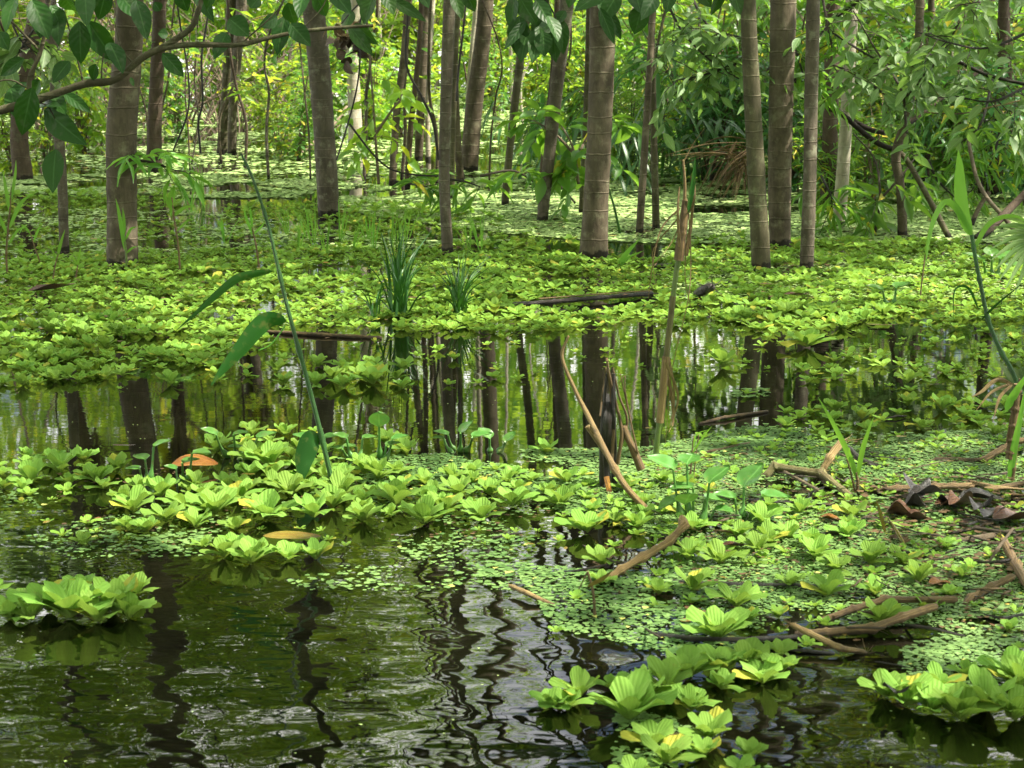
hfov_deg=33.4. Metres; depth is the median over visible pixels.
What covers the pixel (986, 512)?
fallen leaf
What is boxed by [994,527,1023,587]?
dry cane
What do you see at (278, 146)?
swamp shrub
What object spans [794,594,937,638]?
dry cane
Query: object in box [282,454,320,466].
water lettuce
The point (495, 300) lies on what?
water lettuce
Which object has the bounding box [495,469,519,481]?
water lettuce
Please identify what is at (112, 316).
water lettuce
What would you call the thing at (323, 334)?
floating pole
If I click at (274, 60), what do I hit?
thin sapling
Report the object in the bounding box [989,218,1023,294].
fan frond
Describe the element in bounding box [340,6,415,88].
sunlit shrub
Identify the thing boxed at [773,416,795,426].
water lettuce
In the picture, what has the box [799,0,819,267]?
ringed tree
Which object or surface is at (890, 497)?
dry cane
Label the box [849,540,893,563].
water lettuce
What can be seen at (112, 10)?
sunlit shrub
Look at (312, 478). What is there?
water lettuce
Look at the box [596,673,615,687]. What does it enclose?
water lettuce
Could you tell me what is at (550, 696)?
water lettuce
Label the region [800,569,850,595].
water lettuce
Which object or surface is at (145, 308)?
water lettuce
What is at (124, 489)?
water lettuce
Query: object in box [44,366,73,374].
water lettuce
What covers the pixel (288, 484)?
water lettuce
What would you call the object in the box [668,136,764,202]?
dead frond heap
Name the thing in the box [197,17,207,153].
hanging vine
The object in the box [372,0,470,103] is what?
sunlit shrub
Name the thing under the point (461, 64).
forest
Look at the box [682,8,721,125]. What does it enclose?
thin sapling
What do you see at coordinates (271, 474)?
water lettuce
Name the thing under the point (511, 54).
distant tree
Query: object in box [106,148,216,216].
bamboo spray
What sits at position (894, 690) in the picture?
fallen leaf
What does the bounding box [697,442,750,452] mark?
dry cane
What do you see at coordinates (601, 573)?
water lettuce
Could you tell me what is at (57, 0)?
sky
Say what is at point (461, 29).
sunlit shrub
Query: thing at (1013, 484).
dry cane
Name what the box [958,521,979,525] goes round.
fine twig
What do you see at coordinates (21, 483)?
water lettuce
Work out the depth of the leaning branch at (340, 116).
23.05 m
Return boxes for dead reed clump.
[972,377,1023,480]
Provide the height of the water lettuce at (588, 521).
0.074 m
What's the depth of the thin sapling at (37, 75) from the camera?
26.07 m
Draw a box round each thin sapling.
[28,0,72,129]
[46,38,109,113]
[62,41,114,81]
[81,0,180,154]
[141,2,176,134]
[143,3,200,170]
[179,0,272,168]
[185,16,237,164]
[208,0,280,162]
[228,0,292,177]
[248,21,353,178]
[325,13,430,180]
[361,0,397,125]
[370,0,469,180]
[395,17,440,177]
[427,59,499,106]
[433,25,469,82]
[481,0,521,179]
[503,43,573,123]
[526,53,581,94]
[541,25,583,120]
[636,10,696,179]
[676,2,700,104]
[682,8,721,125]
[702,18,741,59]
[758,41,769,137]
[765,4,843,116]
[945,0,980,140]
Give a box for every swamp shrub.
[0,66,74,175]
[10,46,91,170]
[40,29,110,152]
[65,0,186,138]
[141,41,212,133]
[215,21,307,131]
[216,60,311,155]
[268,0,381,139]
[270,53,358,160]
[329,21,414,140]
[366,40,440,133]
[459,11,516,123]
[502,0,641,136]
[506,25,584,138]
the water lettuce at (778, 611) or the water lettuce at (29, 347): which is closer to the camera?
the water lettuce at (778, 611)
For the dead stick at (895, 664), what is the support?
on the water
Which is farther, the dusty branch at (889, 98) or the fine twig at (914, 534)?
the dusty branch at (889, 98)
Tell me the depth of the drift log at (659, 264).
11.58 m
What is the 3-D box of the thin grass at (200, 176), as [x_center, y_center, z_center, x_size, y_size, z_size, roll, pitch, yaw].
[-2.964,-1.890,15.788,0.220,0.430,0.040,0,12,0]
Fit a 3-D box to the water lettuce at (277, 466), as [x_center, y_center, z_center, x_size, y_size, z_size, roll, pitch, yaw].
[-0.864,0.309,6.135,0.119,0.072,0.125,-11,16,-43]
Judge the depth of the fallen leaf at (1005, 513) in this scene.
5.60 m
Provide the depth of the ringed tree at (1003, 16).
16.25 m
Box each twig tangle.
[11,0,331,126]
[13,0,280,119]
[17,7,333,125]
[18,0,396,120]
[35,1,340,135]
[144,4,398,119]
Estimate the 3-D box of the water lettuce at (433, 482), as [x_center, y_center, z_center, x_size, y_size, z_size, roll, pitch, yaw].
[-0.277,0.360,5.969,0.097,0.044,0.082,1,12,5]
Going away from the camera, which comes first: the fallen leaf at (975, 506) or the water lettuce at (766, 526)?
the water lettuce at (766, 526)
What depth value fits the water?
5.47 m
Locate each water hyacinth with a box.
[125,439,170,477]
[164,448,210,482]
[200,427,276,459]
[293,432,335,437]
[330,432,377,458]
[369,411,408,459]
[432,420,491,451]
[478,427,515,452]
[646,453,734,527]
[712,462,790,521]
[865,282,910,304]
[962,246,1023,277]
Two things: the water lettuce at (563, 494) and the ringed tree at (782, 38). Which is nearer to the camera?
the water lettuce at (563, 494)
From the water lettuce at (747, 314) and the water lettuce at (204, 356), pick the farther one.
the water lettuce at (747, 314)
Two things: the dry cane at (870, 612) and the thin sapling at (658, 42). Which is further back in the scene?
the thin sapling at (658, 42)
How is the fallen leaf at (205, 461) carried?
on the water
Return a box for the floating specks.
[38,329,1000,767]
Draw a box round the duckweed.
[0,387,1023,767]
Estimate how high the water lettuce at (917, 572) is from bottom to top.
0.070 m
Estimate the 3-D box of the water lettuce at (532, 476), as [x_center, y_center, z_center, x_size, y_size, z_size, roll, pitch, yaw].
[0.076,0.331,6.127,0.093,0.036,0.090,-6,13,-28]
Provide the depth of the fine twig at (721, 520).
5.57 m
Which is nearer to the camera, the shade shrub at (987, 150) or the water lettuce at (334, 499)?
the water lettuce at (334, 499)
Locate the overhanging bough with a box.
[0,0,373,192]
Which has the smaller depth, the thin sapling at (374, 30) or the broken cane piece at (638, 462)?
the broken cane piece at (638, 462)
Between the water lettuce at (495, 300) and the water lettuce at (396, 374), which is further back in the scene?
the water lettuce at (495, 300)
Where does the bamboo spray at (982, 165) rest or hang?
on the water
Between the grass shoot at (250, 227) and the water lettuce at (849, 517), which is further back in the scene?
the grass shoot at (250, 227)
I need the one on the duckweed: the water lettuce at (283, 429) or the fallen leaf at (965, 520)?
the fallen leaf at (965, 520)
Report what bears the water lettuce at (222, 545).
on the water
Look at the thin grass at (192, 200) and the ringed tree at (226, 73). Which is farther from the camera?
the ringed tree at (226, 73)
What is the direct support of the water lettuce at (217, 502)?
on the water
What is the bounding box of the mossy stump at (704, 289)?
[691,277,723,296]
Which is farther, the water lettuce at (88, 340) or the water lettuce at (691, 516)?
the water lettuce at (88, 340)
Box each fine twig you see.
[645,628,661,638]
[708,515,739,517]
[711,529,733,533]
[713,517,729,521]
[777,471,815,477]
[783,470,818,490]
[807,487,824,497]
[821,625,885,628]
[835,476,848,481]
[840,553,864,557]
[847,515,885,518]
[850,577,862,587]
[864,456,905,458]
[864,571,899,592]
[884,573,897,577]
[893,582,941,603]
[897,459,948,473]
[901,533,927,535]
[905,624,964,636]
[918,557,953,563]
[945,495,1004,504]
[952,471,996,481]
[955,511,999,520]
[956,511,998,529]
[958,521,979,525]
[958,558,1009,563]
[962,588,1015,596]
[967,534,989,540]
[968,450,1005,462]
[969,473,1007,479]
[971,587,1005,589]
[977,472,1007,475]
[978,556,1023,563]
[1011,494,1023,497]
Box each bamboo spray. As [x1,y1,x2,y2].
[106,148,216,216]
[391,163,555,215]
[791,0,876,237]
[882,79,1023,218]
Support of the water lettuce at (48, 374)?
on the water
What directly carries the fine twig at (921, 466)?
on the duckweed
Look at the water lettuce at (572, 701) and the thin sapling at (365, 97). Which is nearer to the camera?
the water lettuce at (572, 701)
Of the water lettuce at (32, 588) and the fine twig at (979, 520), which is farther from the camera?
the fine twig at (979, 520)
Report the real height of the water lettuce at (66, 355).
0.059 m
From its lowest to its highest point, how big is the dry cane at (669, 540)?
0.161 m
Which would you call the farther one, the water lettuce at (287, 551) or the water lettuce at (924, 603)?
the water lettuce at (287, 551)
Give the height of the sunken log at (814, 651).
0.014 m
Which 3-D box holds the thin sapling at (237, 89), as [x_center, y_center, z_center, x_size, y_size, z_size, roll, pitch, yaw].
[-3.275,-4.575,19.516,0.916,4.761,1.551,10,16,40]
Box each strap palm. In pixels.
[459,82,568,155]
[502,86,635,182]
[513,86,736,196]
[614,41,767,193]
[766,103,936,180]
[849,75,1002,193]
[901,71,1023,186]
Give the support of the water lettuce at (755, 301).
on the water
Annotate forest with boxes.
[21,0,952,89]
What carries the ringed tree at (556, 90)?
on the water
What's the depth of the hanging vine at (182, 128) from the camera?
6.31 m
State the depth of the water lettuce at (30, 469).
6.10 m
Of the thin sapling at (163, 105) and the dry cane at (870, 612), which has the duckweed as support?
the dry cane at (870, 612)
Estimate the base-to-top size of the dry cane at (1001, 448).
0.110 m
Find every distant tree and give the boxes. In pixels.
[195,31,197,93]
[246,8,257,99]
[287,40,293,74]
[378,0,383,103]
[434,14,439,91]
[507,0,512,103]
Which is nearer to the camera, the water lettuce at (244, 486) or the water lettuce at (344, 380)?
the water lettuce at (244, 486)
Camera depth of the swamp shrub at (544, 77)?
24.48 m
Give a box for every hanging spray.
[341,0,476,55]
[504,0,569,63]
[566,0,675,43]
[697,0,743,14]
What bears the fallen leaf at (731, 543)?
on the lettuce carpet at (558, 260)
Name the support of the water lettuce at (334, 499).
on the water
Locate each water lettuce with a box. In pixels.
[0,320,20,333]
[0,330,23,339]
[0,347,16,355]
[0,474,12,487]
[0,592,51,620]
[0,595,26,621]
[5,588,27,599]
[6,579,67,610]
[7,458,49,481]
[8,360,35,369]
[8,372,35,384]
[10,477,33,489]
[12,577,110,617]
[13,454,37,462]
[15,349,38,359]
[17,446,40,456]
[19,320,40,329]
[19,342,47,353]
[24,317,39,322]
[29,344,52,355]
[29,347,58,360]
[33,318,62,332]
[36,447,65,459]
[37,368,62,379]
[39,312,66,321]
[42,308,71,316]
[42,368,67,380]
[42,448,75,472]
[43,333,75,345]
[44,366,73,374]
[51,348,79,360]
[52,346,72,354]
[55,320,81,330]
[55,472,82,482]
[57,338,80,348]
[57,364,78,378]
[59,315,87,325]
[62,348,86,358]
[62,573,94,583]
[64,589,121,621]
[68,531,96,544]
[70,323,91,336]
[70,444,99,461]
[72,334,98,348]
[73,361,93,372]
[73,463,119,481]
[73,465,87,475]
[74,321,95,331]
[74,573,137,611]
[84,476,120,488]
[86,312,109,322]
[92,365,114,377]
[95,335,121,348]
[96,322,126,335]
[97,309,126,322]
[105,451,132,471]
[106,484,129,496]
[108,322,129,333]
[108,591,156,617]
[109,484,154,510]
[111,515,139,528]
[112,366,135,375]
[118,571,157,594]
[119,319,143,328]
[125,474,146,487]
[129,515,159,531]
[130,304,154,312]
[130,327,151,335]
[135,316,155,325]
[140,500,187,520]
[141,321,165,333]
[143,473,179,496]
[149,346,172,358]
[155,368,184,384]
[155,489,210,507]
[173,342,193,352]
[176,507,211,526]
[178,480,201,491]
[179,469,208,485]
[184,487,240,513]
[185,482,223,493]
[190,535,211,547]
[191,351,217,360]
[199,537,239,556]
[203,435,229,451]
[204,431,239,440]
[205,327,236,338]
[206,486,219,493]
[211,471,237,485]
[217,515,250,529]
[217,532,244,541]
[221,478,265,498]
[226,535,279,561]
[227,439,263,460]
[228,474,260,491]
[234,460,267,477]
[238,489,304,518]
[239,420,268,434]
[244,440,291,464]
[244,493,257,500]
[254,468,292,487]
[255,433,283,441]
[255,460,292,477]
[264,470,313,494]
[266,358,289,371]
[267,422,297,435]
[269,540,303,560]
[272,370,293,383]
[279,446,295,460]
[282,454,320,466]
[286,437,299,447]
[290,470,315,479]
[291,458,318,475]
[291,492,333,517]
[295,537,333,558]
[299,476,325,489]
[303,371,325,387]
[308,353,331,365]
[310,461,332,476]
[314,485,358,507]
[315,470,365,497]
[317,442,335,453]
[320,365,345,378]
[322,465,362,479]
[326,373,357,387]
[332,463,360,473]
[339,364,351,373]
[342,502,384,520]
[345,486,374,499]
[346,452,367,461]
[347,364,369,378]
[349,363,387,383]
[351,452,378,472]
[353,497,374,506]
[357,361,382,367]
[362,355,383,363]
[363,481,381,495]
[364,456,404,478]
[372,478,420,504]
[374,428,401,442]
[381,502,400,515]
[382,474,412,484]
[384,460,414,473]
[387,355,417,370]
[387,368,410,379]
[388,376,414,387]
[388,436,414,447]
[388,437,418,453]
[397,495,454,523]
[413,467,437,483]
[415,485,436,496]
[420,479,445,490]
[423,491,452,498]
[427,490,463,510]
[433,293,451,302]
[433,304,453,317]
[438,462,467,476]
[439,475,478,493]
[453,315,477,325]
[457,459,485,471]
[458,470,486,483]
[459,496,476,502]
[462,497,506,520]
[474,477,510,494]
[479,291,502,301]
[484,296,506,307]
[486,286,505,293]
[491,486,539,505]
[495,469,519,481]
[500,465,526,475]
[501,479,531,488]
[520,471,543,480]
[528,437,557,452]
[528,687,574,709]
[531,484,576,504]
[533,480,560,495]
[538,688,594,708]
[548,665,599,697]
[549,466,581,481]
[554,508,608,532]
[578,497,601,510]
[582,544,619,564]
[586,668,677,719]
[589,569,617,583]
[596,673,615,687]
[608,754,658,767]
[609,512,624,525]
[610,475,638,488]
[616,669,681,693]
[620,718,673,743]
[622,509,653,528]
[623,488,643,500]
[628,492,655,505]
[630,664,653,674]
[631,503,661,517]
[635,655,699,692]
[641,733,706,764]
[644,577,673,593]
[650,469,672,482]
[666,502,697,511]
[666,644,726,677]
[667,537,705,558]
[668,473,694,481]
[672,683,721,710]
[674,510,720,530]
[674,566,718,590]
[678,706,731,737]
[679,605,751,636]
[685,734,720,755]
[693,538,749,563]
[697,643,745,670]
[705,580,767,606]
[706,668,745,692]
[709,347,746,366]
[716,637,783,664]
[719,754,760,767]
[721,305,745,318]
[721,519,753,537]
[732,656,789,682]
[732,736,768,756]
[735,309,755,318]
[736,297,765,306]
[738,530,776,552]
[740,556,767,565]
[745,500,782,523]
[747,606,759,619]
[752,652,801,672]
[756,311,783,322]
[757,519,790,542]
[763,604,788,617]
[764,638,797,655]
[771,302,793,316]
[772,301,799,312]
[772,519,798,537]
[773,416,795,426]
[775,570,805,584]
[777,328,835,346]
[783,498,811,512]
[791,307,818,317]
[793,298,815,310]
[793,527,832,539]
[799,534,842,558]
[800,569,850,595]
[811,304,840,316]
[813,301,835,310]
[815,398,849,411]
[816,553,852,575]
[817,615,838,624]
[822,410,844,421]
[823,518,865,536]
[830,315,853,321]
[831,315,856,327]
[832,500,870,515]
[839,513,860,521]
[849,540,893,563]
[851,405,874,418]
[852,307,877,320]
[854,573,890,593]
[856,420,877,430]
[857,596,911,621]
[857,668,912,700]
[869,303,895,314]
[881,669,936,705]
[885,544,923,564]
[894,369,922,382]
[896,391,919,405]
[897,542,914,552]
[898,559,941,581]
[898,678,964,712]
[904,418,934,428]
[914,526,935,536]
[914,593,944,605]
[921,681,1005,719]
[923,661,967,683]
[930,393,959,409]
[932,536,958,550]
[934,583,964,595]
[944,664,1018,704]
[946,658,985,677]
[948,564,974,576]
[956,405,980,417]
[976,646,1023,678]
[981,421,1007,434]
[981,655,1023,685]
[991,684,1023,719]
[993,395,1007,406]
[994,617,1020,631]
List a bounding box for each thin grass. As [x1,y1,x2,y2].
[181,162,203,201]
[183,187,196,211]
[217,215,239,241]
[274,210,288,233]
[288,204,309,239]
[294,205,315,244]
[297,220,309,246]
[315,220,330,252]
[338,197,354,241]
[351,212,375,239]
[353,223,367,247]
[367,209,381,247]
[392,205,407,248]
[394,206,423,241]
[452,220,471,249]
[464,211,483,249]
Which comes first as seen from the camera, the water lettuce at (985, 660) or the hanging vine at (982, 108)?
the water lettuce at (985, 660)
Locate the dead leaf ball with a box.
[322,20,368,73]
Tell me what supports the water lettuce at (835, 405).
on the water
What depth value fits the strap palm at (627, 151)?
17.03 m
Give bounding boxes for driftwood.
[508,583,566,606]
[534,593,574,606]
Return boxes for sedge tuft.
[345,275,388,319]
[346,222,441,315]
[427,252,494,315]
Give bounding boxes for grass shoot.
[0,163,36,273]
[19,226,40,262]
[48,230,64,278]
[71,248,80,277]
[116,200,137,270]
[163,187,195,269]
[244,206,264,266]
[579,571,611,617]
[617,239,641,266]
[689,429,709,476]
[819,399,873,494]
[874,500,906,546]
[919,216,932,296]
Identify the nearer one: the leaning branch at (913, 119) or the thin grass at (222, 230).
the thin grass at (222, 230)
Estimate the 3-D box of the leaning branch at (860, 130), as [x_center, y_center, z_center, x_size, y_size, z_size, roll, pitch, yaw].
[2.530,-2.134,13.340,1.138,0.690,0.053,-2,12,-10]
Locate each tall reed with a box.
[176,153,331,485]
[925,150,1023,400]
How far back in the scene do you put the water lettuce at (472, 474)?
6.10 m
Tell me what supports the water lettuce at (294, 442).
on the water
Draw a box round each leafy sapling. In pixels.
[335,54,434,183]
[486,99,641,221]
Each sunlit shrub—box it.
[0,5,25,103]
[1,0,66,78]
[7,0,152,102]
[76,0,177,86]
[99,0,214,99]
[166,0,225,90]
[168,0,266,103]
[202,0,276,86]
[212,3,279,86]
[215,0,332,103]
[263,0,344,97]
[287,1,340,92]
[335,2,437,89]
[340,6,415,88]
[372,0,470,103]
[374,4,442,85]
[413,0,553,100]
[434,5,493,83]
[460,0,514,90]
[491,0,535,92]
[494,0,585,92]
[515,0,625,98]
[549,0,624,105]
[552,1,632,98]
[626,0,729,95]
[657,8,735,81]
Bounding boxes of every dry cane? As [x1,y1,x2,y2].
[609,515,702,576]
[651,532,706,545]
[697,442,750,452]
[698,410,768,423]
[762,459,853,497]
[781,617,884,655]
[789,528,874,538]
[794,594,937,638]
[812,434,862,470]
[817,593,961,623]
[830,605,901,615]
[847,479,982,494]
[848,445,883,467]
[885,492,927,498]
[933,438,1023,463]
[939,490,962,494]
[940,525,1017,535]
[962,574,1015,605]
[967,478,1023,491]
[970,611,1023,619]
[989,528,1015,560]
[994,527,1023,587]
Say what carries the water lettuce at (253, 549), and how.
on the water
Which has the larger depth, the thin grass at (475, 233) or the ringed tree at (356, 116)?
the ringed tree at (356, 116)
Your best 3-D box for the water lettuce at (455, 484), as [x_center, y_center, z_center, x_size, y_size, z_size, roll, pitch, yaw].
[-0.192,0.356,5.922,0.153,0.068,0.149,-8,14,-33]
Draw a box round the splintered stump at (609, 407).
[599,358,638,493]
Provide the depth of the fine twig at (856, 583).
4.88 m
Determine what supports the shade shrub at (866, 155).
on the water
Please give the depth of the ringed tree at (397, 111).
17.57 m
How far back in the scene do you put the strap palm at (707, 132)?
17.07 m
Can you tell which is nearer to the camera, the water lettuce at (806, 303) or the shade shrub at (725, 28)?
the water lettuce at (806, 303)
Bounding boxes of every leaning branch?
[302,105,347,152]
[609,188,620,233]
[767,67,902,150]
[800,97,885,135]
[901,151,952,237]
[907,51,1023,85]
[910,67,982,123]
[966,138,1015,228]
[971,191,990,224]
[974,190,1023,238]
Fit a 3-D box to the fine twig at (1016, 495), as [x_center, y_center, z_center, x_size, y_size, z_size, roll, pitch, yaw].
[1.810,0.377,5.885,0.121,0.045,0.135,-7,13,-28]
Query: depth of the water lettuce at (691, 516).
5.52 m
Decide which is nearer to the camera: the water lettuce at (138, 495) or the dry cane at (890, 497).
the water lettuce at (138, 495)
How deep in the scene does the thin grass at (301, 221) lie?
13.03 m
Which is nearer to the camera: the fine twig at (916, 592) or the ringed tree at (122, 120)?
the fine twig at (916, 592)
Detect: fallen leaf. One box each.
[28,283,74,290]
[172,454,217,465]
[263,531,320,538]
[723,541,746,545]
[785,292,804,294]
[820,513,840,520]
[882,682,909,693]
[887,499,910,515]
[901,565,971,577]
[903,472,930,488]
[905,491,925,505]
[906,509,932,519]
[908,489,924,496]
[911,485,942,493]
[929,577,950,583]
[937,489,964,507]
[948,490,973,504]
[949,518,992,525]
[964,487,1003,499]
[969,495,993,509]
[979,506,1005,516]
[984,485,1023,489]
[993,505,1023,519]
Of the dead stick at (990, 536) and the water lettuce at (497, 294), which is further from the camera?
the water lettuce at (497, 294)
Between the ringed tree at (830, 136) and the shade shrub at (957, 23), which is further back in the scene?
the shade shrub at (957, 23)
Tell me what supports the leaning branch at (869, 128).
attached to the ringed tree at (843, 158)
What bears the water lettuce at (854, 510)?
on the water
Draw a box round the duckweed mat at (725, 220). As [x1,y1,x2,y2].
[0,74,1023,297]
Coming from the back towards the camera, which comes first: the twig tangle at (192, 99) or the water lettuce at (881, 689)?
the twig tangle at (192, 99)
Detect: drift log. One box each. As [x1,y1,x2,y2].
[507,291,658,305]
[538,290,651,298]
[648,263,671,267]
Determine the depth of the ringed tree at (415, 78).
17.01 m
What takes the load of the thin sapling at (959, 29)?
on the water
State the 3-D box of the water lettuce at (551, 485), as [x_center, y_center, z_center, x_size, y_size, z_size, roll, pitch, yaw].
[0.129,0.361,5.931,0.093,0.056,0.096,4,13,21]
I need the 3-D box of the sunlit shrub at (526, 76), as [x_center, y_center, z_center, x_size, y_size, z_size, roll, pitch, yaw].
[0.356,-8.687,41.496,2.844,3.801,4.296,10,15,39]
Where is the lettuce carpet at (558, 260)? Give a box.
[0,186,1023,655]
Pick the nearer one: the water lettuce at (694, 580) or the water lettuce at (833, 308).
the water lettuce at (694, 580)
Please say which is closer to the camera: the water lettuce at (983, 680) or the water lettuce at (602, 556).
the water lettuce at (983, 680)
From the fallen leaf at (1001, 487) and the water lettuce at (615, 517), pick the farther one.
the fallen leaf at (1001, 487)
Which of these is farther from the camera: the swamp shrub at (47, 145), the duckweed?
the swamp shrub at (47, 145)
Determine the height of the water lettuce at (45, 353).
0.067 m
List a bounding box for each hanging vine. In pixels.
[173,6,189,150]
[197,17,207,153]
[336,16,361,159]
[349,124,437,176]
[404,15,439,159]
[455,6,465,100]
[924,100,1019,114]
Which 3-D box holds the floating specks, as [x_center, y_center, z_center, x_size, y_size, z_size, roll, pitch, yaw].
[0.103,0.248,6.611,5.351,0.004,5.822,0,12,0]
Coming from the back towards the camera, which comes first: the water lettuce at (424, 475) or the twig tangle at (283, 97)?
the twig tangle at (283, 97)
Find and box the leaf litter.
[0,209,1023,634]
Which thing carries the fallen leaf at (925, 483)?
on the lettuce carpet at (558, 260)
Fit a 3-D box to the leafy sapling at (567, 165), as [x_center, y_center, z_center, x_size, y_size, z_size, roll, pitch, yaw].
[0.470,-1.850,14.314,1.312,1.080,0.675,-4,13,-20]
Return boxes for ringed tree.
[10,0,44,180]
[45,0,69,252]
[106,0,143,266]
[147,0,165,171]
[216,0,235,153]
[227,0,246,154]
[303,0,339,216]
[346,0,361,141]
[389,0,411,183]
[405,2,423,187]
[414,6,428,159]
[425,0,435,159]
[439,0,454,253]
[450,12,459,197]
[455,87,463,182]
[462,0,493,170]
[464,0,477,115]
[501,0,532,205]
[536,0,559,202]
[537,0,573,220]
[579,5,614,258]
[579,8,589,212]
[636,11,655,233]
[648,22,659,229]
[741,0,770,269]
[768,0,796,247]
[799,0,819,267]
[820,0,840,208]
[832,0,857,226]
[891,0,924,236]
[921,0,934,178]
[990,0,1008,194]
[1006,2,1014,175]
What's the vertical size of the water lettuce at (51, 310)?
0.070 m
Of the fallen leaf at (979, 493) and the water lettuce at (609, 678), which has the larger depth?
the fallen leaf at (979, 493)
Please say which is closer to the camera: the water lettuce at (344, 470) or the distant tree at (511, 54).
the water lettuce at (344, 470)
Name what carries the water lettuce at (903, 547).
on the water
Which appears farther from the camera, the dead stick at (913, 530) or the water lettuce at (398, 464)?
the water lettuce at (398, 464)
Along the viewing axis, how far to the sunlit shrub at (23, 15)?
34.95 m
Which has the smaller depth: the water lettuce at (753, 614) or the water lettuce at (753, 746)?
the water lettuce at (753, 746)
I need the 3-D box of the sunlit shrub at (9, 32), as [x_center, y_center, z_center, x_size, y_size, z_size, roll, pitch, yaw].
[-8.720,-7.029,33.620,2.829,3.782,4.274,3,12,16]
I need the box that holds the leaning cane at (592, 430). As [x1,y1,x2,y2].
[560,336,646,506]
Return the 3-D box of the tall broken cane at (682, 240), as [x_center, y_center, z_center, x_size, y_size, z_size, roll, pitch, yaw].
[0.603,-0.315,6.308,0.193,1.250,0.152,0,12,0]
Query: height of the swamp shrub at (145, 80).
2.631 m
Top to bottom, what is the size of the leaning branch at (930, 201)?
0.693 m
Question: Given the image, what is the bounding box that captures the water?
[0,30,1023,767]
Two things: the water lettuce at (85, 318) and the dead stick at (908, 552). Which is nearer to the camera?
the dead stick at (908, 552)
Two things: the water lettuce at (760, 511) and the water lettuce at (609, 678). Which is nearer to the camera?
the water lettuce at (609, 678)
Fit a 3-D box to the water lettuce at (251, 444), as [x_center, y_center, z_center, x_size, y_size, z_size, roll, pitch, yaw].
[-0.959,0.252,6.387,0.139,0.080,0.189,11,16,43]
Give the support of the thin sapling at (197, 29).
on the water
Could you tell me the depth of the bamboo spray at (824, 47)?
12.97 m
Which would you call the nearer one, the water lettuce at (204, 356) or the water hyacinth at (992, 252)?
the water lettuce at (204, 356)
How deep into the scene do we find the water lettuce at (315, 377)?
7.75 m
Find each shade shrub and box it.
[559,68,642,155]
[572,0,717,160]
[572,1,769,134]
[611,74,687,178]
[614,30,802,182]
[641,55,823,175]
[665,0,769,143]
[712,0,768,133]
[718,25,841,192]
[721,0,890,144]
[729,1,868,137]
[763,0,954,172]
[792,104,885,211]
[793,47,922,201]
[821,0,1023,153]
[824,1,960,127]
[840,27,980,176]
[841,0,1013,186]
[874,0,1018,119]
[880,51,1023,193]
[902,0,1023,151]
[935,45,1023,204]
[943,0,1023,177]
[950,8,1023,128]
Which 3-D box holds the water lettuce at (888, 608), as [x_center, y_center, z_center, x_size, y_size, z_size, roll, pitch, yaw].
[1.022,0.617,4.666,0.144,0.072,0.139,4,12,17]
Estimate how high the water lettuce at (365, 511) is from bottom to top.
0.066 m
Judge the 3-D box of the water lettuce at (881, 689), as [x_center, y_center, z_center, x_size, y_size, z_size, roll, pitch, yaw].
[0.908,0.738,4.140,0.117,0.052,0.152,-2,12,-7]
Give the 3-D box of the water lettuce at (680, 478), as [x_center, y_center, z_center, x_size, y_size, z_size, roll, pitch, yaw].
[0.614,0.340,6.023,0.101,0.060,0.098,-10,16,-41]
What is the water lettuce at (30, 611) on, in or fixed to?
on the water
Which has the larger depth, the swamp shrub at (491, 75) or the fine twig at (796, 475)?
the swamp shrub at (491, 75)
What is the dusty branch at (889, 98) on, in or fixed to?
attached to the ringed tree at (782, 38)
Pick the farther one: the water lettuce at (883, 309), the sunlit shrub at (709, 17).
the sunlit shrub at (709, 17)
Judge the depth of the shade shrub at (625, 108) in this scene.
18.37 m
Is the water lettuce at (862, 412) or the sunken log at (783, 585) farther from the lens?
the water lettuce at (862, 412)
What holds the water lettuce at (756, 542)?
on the water
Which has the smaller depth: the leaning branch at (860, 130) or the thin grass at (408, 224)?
the thin grass at (408, 224)
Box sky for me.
[21,0,417,28]
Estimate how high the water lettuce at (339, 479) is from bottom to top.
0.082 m
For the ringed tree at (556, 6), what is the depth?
15.47 m
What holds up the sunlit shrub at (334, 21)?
on the water
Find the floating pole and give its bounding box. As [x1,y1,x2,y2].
[267,330,381,338]
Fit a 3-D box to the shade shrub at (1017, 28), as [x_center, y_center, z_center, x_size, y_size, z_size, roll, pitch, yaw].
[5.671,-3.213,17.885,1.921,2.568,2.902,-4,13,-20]
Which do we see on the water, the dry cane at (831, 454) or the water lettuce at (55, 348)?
the water lettuce at (55, 348)
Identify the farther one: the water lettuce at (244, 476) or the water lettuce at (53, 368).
the water lettuce at (53, 368)
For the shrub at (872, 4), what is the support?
attached to the ringed tree at (896, 156)
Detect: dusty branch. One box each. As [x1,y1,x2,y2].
[0,0,80,98]
[622,0,803,151]
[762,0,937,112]
[782,10,985,168]
[818,133,936,239]
[886,0,1023,172]
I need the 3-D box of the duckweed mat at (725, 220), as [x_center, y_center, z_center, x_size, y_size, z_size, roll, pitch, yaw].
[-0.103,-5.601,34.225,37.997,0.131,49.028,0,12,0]
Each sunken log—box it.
[641,578,859,588]
[649,632,800,641]
[698,494,838,506]
[770,648,834,654]
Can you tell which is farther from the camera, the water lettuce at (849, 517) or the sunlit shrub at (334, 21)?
the sunlit shrub at (334, 21)
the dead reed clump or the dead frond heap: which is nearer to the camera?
the dead reed clump
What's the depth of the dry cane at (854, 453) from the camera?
6.35 m
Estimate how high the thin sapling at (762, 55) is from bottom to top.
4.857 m
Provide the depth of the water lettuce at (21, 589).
4.85 m
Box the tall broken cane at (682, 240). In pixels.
[648,128,704,453]
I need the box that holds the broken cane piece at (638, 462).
[623,425,644,470]
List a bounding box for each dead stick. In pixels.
[490,533,522,538]
[525,564,611,573]
[583,545,641,566]
[871,516,951,537]
[874,661,922,672]
[885,415,905,418]
[886,549,944,562]
[923,543,981,559]
[956,532,997,543]
[978,541,999,545]
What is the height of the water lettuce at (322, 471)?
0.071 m

